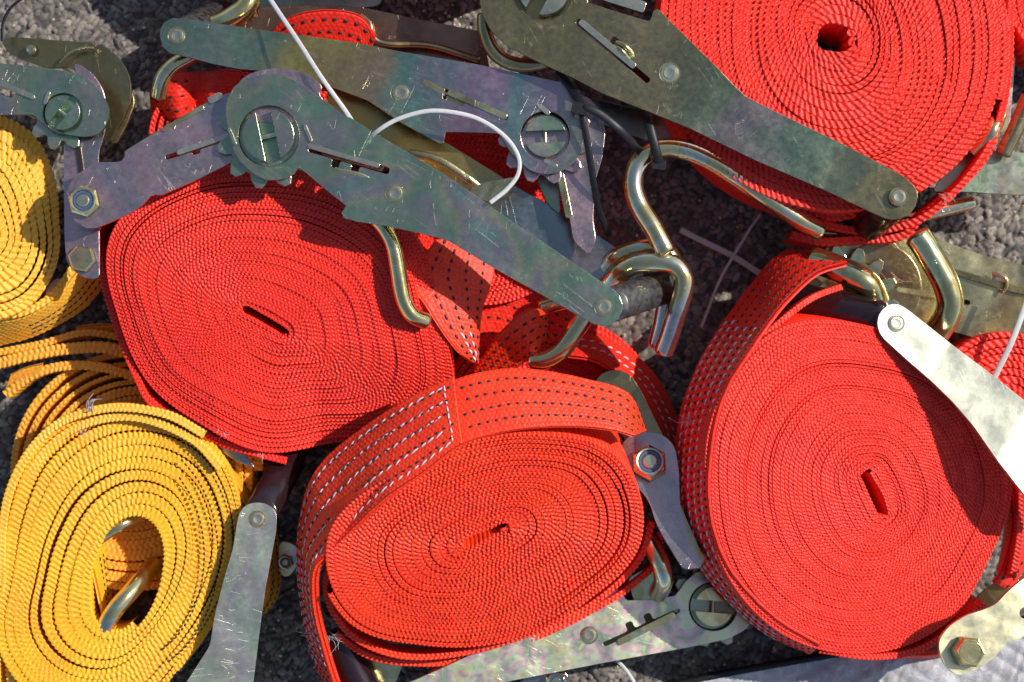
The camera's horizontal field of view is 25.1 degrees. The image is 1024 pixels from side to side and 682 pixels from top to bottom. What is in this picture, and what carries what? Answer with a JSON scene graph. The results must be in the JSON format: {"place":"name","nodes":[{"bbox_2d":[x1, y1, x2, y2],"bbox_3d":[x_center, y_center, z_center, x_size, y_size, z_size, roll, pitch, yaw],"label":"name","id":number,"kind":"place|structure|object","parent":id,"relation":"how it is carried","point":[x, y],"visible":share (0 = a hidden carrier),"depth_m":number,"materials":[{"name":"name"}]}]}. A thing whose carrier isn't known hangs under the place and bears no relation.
{"place":"outdoors","nodes":[
{"label":"outdoors","id":0,"kind":"place"},
{"bbox_2d":[0,0,1023,681],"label":"ground","id":1,"kind":"structure","parent":0,"point":[110,24],"depth_m":0.95,"materials":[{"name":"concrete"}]},
{"bbox_2d":[0,116,101,345],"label":"strap roll","id":2,"kind":"object","parent":1,"relation":"on","point":[29,212],"visible":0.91,"depth_m":0.90,"materials":[{"name":"yellow fabric"}]},
{"bbox_2d":[0,37,134,294],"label":"ratchet","id":3,"kind":"object","parent":2,"relation":"on","point":[84,111],"visible":1,"depth_m":0.89,"materials":[{"name":"grey metal"}]},
{"bbox_2d":[1,0,21,40],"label":"cable tie","id":4,"kind":"object","parent":3,"relation":"attached to","point":[6,15],"visible":1,"depth_m":0.90,"materials":[{"name":"black plastic"}]},
{"bbox_2d":[0,323,267,590],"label":"strap roll","id":5,"kind":"object","parent":1,"relation":"on","point":[72,387],"visible":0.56,"depth_m":0.93,"materials":[{"name":"yellow fabric"}]},
{"bbox_2d":[86,394,96,412],"bbox_3d":[-0.163,0.024,0.901,0.006,0.003,0.008,0,90,0],"label":"thread tuft","id":6,"kind":"object","parent":5,"relation":"on","point":[91,405],"visible":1,"depth_m":0.90,"materials":[{"name":"white fabric"}]},
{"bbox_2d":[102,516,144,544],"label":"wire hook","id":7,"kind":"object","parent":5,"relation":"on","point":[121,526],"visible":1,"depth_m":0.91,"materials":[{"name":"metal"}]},
{"bbox_2d":[113,537,163,582],"bbox_3d":[-0.149,0.089,0.936,0.024,0.017,0.023,0,90,0],"label":"stitching","id":8,"kind":"object","parent":5,"relation":"attached to","point":[132,571],"visible":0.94,"depth_m":0.93},
{"bbox_2d":[0,402,280,681],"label":"strap roll","id":9,"kind":"object","parent":1,"relation":"on","point":[186,493],"visible":0.81,"depth_m":0.91,"materials":[{"name":"yellow fabric"}]},
{"bbox_2d":[98,556,161,632],"bbox_3d":[-0.153,0.103,0.916,0.009,0.024,0.038,32,90,0],"label":"wire hook","id":10,"kind":"object","parent":9,"relation":"on","point":[130,591],"visible":1,"depth_m":0.91,"materials":[{"name":"metal"}]},
{"bbox_2d":[149,69,251,197],"bbox_3d":[-0.114,-0.080,0.927,0.064,0.045,0.055,0,90,0],"label":"strap roll","id":11,"kind":"object","parent":1,"relation":"on","point":[188,91],"visible":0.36,"depth_m":0.91,"materials":[{"name":"red fabric"}]},
{"bbox_2d":[151,55,197,100],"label":"wire hook","id":12,"kind":"object","parent":11,"relation":"on","point":[170,69],"visible":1,"depth_m":0.90,"materials":[{"name":"metal"}]},
{"bbox_2d":[67,68,672,325],"bbox_3d":[-0.051,-0.060,0.896,0.246,0.046,0.076,11,90,0],"label":"ratchet","id":13,"kind":"object","parent":11,"relation":"on","point":[262,127],"visible":1,"depth_m":0.88,"materials":[{"name":"silver metal"}]},
{"bbox_2d":[268,0,352,118],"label":"cable tie","id":14,"kind":"object","parent":13,"relation":"attached to","point":[311,61],"visible":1,"depth_m":0.88,"materials":[{"name":"white plastic"}]},
{"bbox_2d":[371,109,521,203],"bbox_3d":[-0.025,-0.075,0.877,0.061,0.010,0.028,24,90,0],"label":"cable tie","id":15,"kind":"object","parent":13,"relation":"attached to","point":[483,121],"visible":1,"depth_m":0.87,"materials":[{"name":"white plastic"}]},
{"bbox_2d":[187,446,305,681],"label":"ratchet","id":16,"kind":"object","parent":1,"relation":"on","point":[230,654],"visible":0.98,"depth_m":0.90,"materials":[{"name":"metal"}]},
{"bbox_2d":[100,166,455,464],"bbox_3d":[-0.093,-0.013,0.921,0.129,0.058,0.123,-13,90,0],"label":"strap roll","id":17,"kind":"object","parent":1,"relation":"on","point":[268,321],"visible":0.94,"depth_m":0.90,"materials":[{"name":"red fabric"}]},
{"bbox_2d":[370,224,430,328],"bbox_3d":[-0.044,-0.027,0.893,0.011,0.012,0.050,-22,90,0],"label":"wire hook","id":18,"kind":"object","parent":17,"relation":"on","point":[411,312],"visible":1,"depth_m":0.89,"materials":[{"name":"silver metal"}]},
{"bbox_2d":[413,239,493,363],"bbox_3d":[-0.026,-0.018,0.912,0.039,0.031,0.055,0,90,0],"label":"strap end","id":19,"kind":"object","parent":17,"relation":"on","point":[454,304],"visible":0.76,"depth_m":0.90,"materials":[{"name":"red fabric"}]},
{"bbox_2d":[277,541,296,576],"bbox_3d":[-0.090,0.088,0.931,0.009,0.006,0.014,0,90,0],"label":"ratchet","id":20,"kind":"object","parent":1,"relation":"on","point":[286,560],"visible":0.97,"depth_m":0.93,"materials":[{"name":"metal"}]},
{"bbox_2d":[272,9,375,101],"bbox_3d":[-0.076,-0.108,0.924,0.045,0.048,0.043,0,90,0],"label":"strap roll","id":21,"kind":"object","parent":1,"relation":"on","point":[342,25],"visible":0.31,"depth_m":0.90,"materials":[{"name":"red fabric"}]},
{"bbox_2d":[160,0,604,253],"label":"ratchet","id":22,"kind":"object","parent":1,"relation":"on","point":[402,65],"visible":0.98,"depth_m":0.89,"materials":[{"name":"metal"}]},
{"bbox_2d":[211,0,260,25],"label":"wire hook","id":23,"kind":"object","parent":22,"relation":"on","point":[237,12],"visible":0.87,"depth_m":0.91,"materials":[{"name":"yellow metal"}]},
{"bbox_2d":[571,101,611,236],"bbox_3d":[0.031,-0.066,0.891,0.007,0.022,0.053,-12,90,0],"label":"cable tie","id":24,"kind":"object","parent":22,"relation":"attached to","point":[579,110],"visible":1,"depth_m":0.89,"materials":[{"name":"black plastic"}]},
{"bbox_2d":[258,0,670,139],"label":"ratchet","id":25,"kind":"object","parent":1,"relation":"on","point":[630,120],"visible":0.33,"depth_m":0.93,"materials":[{"name":"metal"}]},
{"bbox_2d":[296,368,664,681],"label":"strap roll","id":26,"kind":"object","parent":1,"relation":"on","point":[452,519],"visible":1,"depth_m":0.89,"materials":[{"name":"red fabric"}]},
{"bbox_2d":[328,632,351,650],"bbox_3d":[-0.069,0.119,0.910,0.012,0.004,0.009,0,90,0],"label":"thread tuft","id":27,"kind":"object","parent":26,"relation":"on","point":[335,639],"visible":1,"depth_m":0.91,"materials":[{"name":"white fabric"}]},
{"bbox_2d":[419,133,563,305],"bbox_3d":[-0.010,-0.050,0.935,0.079,0.028,0.072,0,90,0],"label":"strap roll","id":28,"kind":"object","parent":1,"relation":"on","point":[488,151],"visible":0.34,"depth_m":0.92,"materials":[{"name":"red fabric"}]},
{"bbox_2d":[519,671,567,681],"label":"ratchet","id":29,"kind":"object","parent":1,"relation":"on","point":[560,676],"visible":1,"depth_m":0.94,"materials":[{"name":"silver metal"}]},
{"bbox_2d":[455,323,677,510],"bbox_3d":[0.013,0.041,0.936,0.099,0.026,0.105,39,90,0],"label":"strap roll","id":30,"kind":"object","parent":1,"relation":"on","point":[597,352],"visible":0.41,"depth_m":0.93,"materials":[{"name":"red fabric"}]},
{"bbox_2d":[474,308,549,372],"bbox_3d":[0.000,0.002,0.910,0.036,0.021,0.018,-33,90,0],"label":"strap end","id":31,"kind":"object","parent":30,"relation":"on","point":[519,339],"visible":0.9,"depth_m":0.91,"materials":[{"name":"red fabric"}]},
{"bbox_2d":[461,274,573,357],"bbox_3d":[0.003,-0.012,0.929,0.048,0.010,0.037,0,90,0],"label":"strap end","id":32,"kind":"object","parent":30,"relation":"on","point":[496,319],"visible":0.35,"depth_m":0.93,"materials":[{"name":"red fabric"}]},
{"bbox_2d":[538,238,681,348],"bbox_3d":[0.041,-0.023,0.910,0.054,0.026,0.042,17,90,0],"label":"wire hook","id":33,"kind":"object","parent":32,"relation":"on","point":[611,258],"visible":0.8,"depth_m":0.90,"materials":[{"name":"metal"}]},
{"bbox_2d":[528,251,693,369],"bbox_3d":[0.038,-0.012,0.902,0.064,0.028,0.046,0,90,0],"label":"wire hook","id":34,"kind":"object","parent":32,"relation":"on","point":[561,348],"visible":0.81,"depth_m":0.89,"materials":[{"name":"metal"}]},
{"bbox_2d":[410,370,749,681],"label":"ratchet","id":35,"kind":"object","parent":1,"relation":"on","point":[699,605],"visible":0.9,"depth_m":0.92,"materials":[{"name":"metal"}]},
{"bbox_2d":[326,627,401,681],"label":"ratchet","id":36,"kind":"object","parent":35,"relation":"on","point":[351,665],"visible":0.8,"depth_m":0.92,"materials":[{"name":"silver metal"}]},
{"bbox_2d":[427,666,443,673],"bbox_3d":[-0.024,0.131,0.931,0.036,0.006,0.007,-33,90,0],"label":"strap","id":37,"kind":"object","parent":35,"relation":"on","point":[434,669],"visible":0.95,"depth_m":0.93,"materials":[{"name":"red fabric"}]},
{"bbox_2d":[616,660,634,681],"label":"cable tie","id":38,"kind":"object","parent":35,"relation":"attached to","point":[620,663],"visible":1,"depth_m":0.94,"materials":[{"name":"white plastic"}]},
{"bbox_2d":[641,526,673,601],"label":"wire hook","id":39,"kind":"object","parent":35,"relation":"on","point":[662,570],"visible":0.93,"depth_m":0.91,"materials":[{"name":"metal"}]},
{"bbox_2d":[679,228,760,274],"bbox_3d":[0.087,-0.036,0.945,0.042,0.001,0.004,29,90,0],"label":"cable tie","id":40,"kind":"object","parent":1,"relation":"on","point":[724,251],"visible":0.88,"depth_m":0.94,"materials":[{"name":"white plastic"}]},
{"bbox_2d":[700,214,760,327],"bbox_3d":[0.088,-0.029,0.943,0.004,0.004,0.052,27,90,0],"label":"cable tie","id":41,"kind":"object","parent":1,"relation":"on","point":[727,266],"visible":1,"depth_m":0.94,"materials":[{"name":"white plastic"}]},
{"bbox_2d":[654,0,1014,248],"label":"strap roll","id":42,"kind":"object","parent":1,"relation":"on","point":[915,93],"visible":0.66,"depth_m":0.90,"materials":[{"name":"red fabric"}]},
{"bbox_2d":[480,0,917,239],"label":"ratchet","id":43,"kind":"object","parent":42,"relation":"on","point":[659,64],"visible":0.99,"depth_m":0.88,"materials":[{"name":"silver metal"}]},
{"bbox_2d":[477,13,548,72],"bbox_3d":[0.001,-0.112,0.888,0.037,0.009,0.016,27,90,0],"label":"wire hook","id":44,"kind":"object","parent":43,"relation":"attached to","point":[496,53],"visible":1,"depth_m":0.89,"materials":[{"name":"silver metal"}]},
{"bbox_2d":[555,71,641,152],"bbox_3d":[0.033,-0.087,0.886,0.047,0.013,0.006,44,90,0],"label":"cable tie","id":45,"kind":"object","parent":43,"relation":"attached to","point":[613,124],"visible":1,"depth_m":0.88,"materials":[{"name":"black plastic"}]},
{"bbox_2d":[623,138,825,256],"bbox_3d":[0.083,-0.056,0.897,0.080,0.022,0.046,0,90,0],"label":"wire hook","id":46,"kind":"object","parent":42,"relation":"on","point":[646,217],"visible":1,"depth_m":0.89,"materials":[{"name":"metal"}]},
{"bbox_2d":[641,109,665,169],"bbox_3d":[0.054,-0.080,0.888,0.010,0.010,0.027,0,90,0],"label":"cable tie","id":47,"kind":"object","parent":46,"relation":"attached to","point":[658,162],"visible":1,"depth_m":0.88,"materials":[{"name":"black plastic"}]},
{"bbox_2d":[939,193,954,200],"bbox_3d":[0.171,-0.056,0.902,0.007,0.004,0.005,0,90,0],"label":"thread tuft","id":48,"kind":"object","parent":42,"relation":"on","point":[943,197],"visible":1,"depth_m":0.90,"materials":[{"name":"red fabric"}]},
{"bbox_2d":[969,108,1006,156],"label":"wire hook","id":49,"kind":"object","parent":42,"relation":"attached to","point":[990,130],"visible":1,"depth_m":0.90,"materials":[{"name":"metal"}]},
{"bbox_2d":[669,615,1023,681],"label":"tarpaulin","id":50,"kind":"object","parent":1,"relation":"on","point":[1005,663],"visible":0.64,"depth_m":0.94,"materials":[{"name":"fabric"}]},
{"bbox_2d":[676,249,1023,660],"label":"strap roll","id":51,"kind":"object","parent":1,"relation":"on","point":[848,489],"visible":0.92,"depth_m":0.90,"materials":[{"name":"red fabric"}]},
{"bbox_2d":[821,216,911,237],"bbox_3d":[0.142,-0.045,0.926,0.039,0.006,0.010,0,90,0],"label":"ratchet","id":52,"kind":"object","parent":1,"relation":"on","point":[829,234],"visible":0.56,"depth_m":0.92,"materials":[{"name":"metal"}]},
{"bbox_2d":[808,231,1023,338],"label":"ratchet","id":53,"kind":"object","parent":1,"relation":"on","point":[896,268],"visible":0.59,"depth_m":0.93,"materials":[{"name":"silver metal"}]},
{"bbox_2d":[807,247,888,301],"bbox_3d":[0.133,-0.025,0.905,0.036,0.017,0.014,34,90,0],"label":"wire hook","id":54,"kind":"object","parent":53,"relation":"on","point":[857,277],"visible":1,"depth_m":0.90,"materials":[{"name":"yellow metal"}]},
{"bbox_2d":[781,284,1023,495],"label":"ratchet","id":55,"kind":"object","parent":53,"relation":"on","point":[987,404],"visible":0.8,"depth_m":0.89,"materials":[{"name":"silver metal"}]},
{"bbox_2d":[906,228,963,340],"bbox_3d":[0.166,-0.022,0.902,0.018,0.019,0.046,-13,90,0],"label":"wire hook","id":56,"kind":"object","parent":53,"relation":"on","point":[924,246],"visible":1,"depth_m":0.90,"materials":[{"name":"yellow metal"}]},
{"bbox_2d":[905,196,975,220],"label":"wire hook","id":57,"kind":"object","parent":1,"relation":"on","point":[961,205],"visible":0.57,"depth_m":0.93,"materials":[{"name":"metal"}]},
{"bbox_2d":[933,57,1023,195],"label":"ratchet","id":58,"kind":"object","parent":1,"relation":"on","point":[997,174],"visible":0.66,"depth_m":0.92,"materials":[{"name":"silver metal"}]},
{"bbox_2d":[996,93,1023,157],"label":"wire hook","id":59,"kind":"object","parent":58,"relation":"on","point":[1010,139],"visible":1,"depth_m":0.91,"materials":[{"name":"gold metal"}]},
{"bbox_2d":[937,576,1023,674],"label":"ratchet","id":60,"kind":"object","parent":1,"relation":"on","point":[970,642],"visible":1,"depth_m":0.90,"materials":[{"name":"metal"}]},
{"bbox_2d":[951,331,1023,399],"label":"strap roll","id":61,"kind":"object","parent":1,"relation":"on","point":[985,351],"visible":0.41,"depth_m":0.92,"materials":[{"name":"red fabric"}]},
{"bbox_2d":[992,301,1023,377],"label":"cable tie","id":62,"kind":"object","parent":61,"relation":"on","point":[1007,350],"visible":0.91,"depth_m":0.91,"materials":[{"name":"white plastic"}]},
{"bbox_2d":[1004,0,1023,69],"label":"strap roll","id":63,"kind":"object","parent":1,"relation":"on","point":[1018,52],"visible":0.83,"depth_m":0.91,"materials":[{"name":"red fabric"}]},
{"bbox_2d":[672,411,693,425],"bbox_3d":[0.066,0.032,0.896,0.010,0.004,0.009,0,90,0],"label":"thread tuft","id":64,"kind":"object","parent":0,"point":[686,420],"visible":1,"depth_m":0.90,"materials":[{"name":"grey fabric"}]}
]}

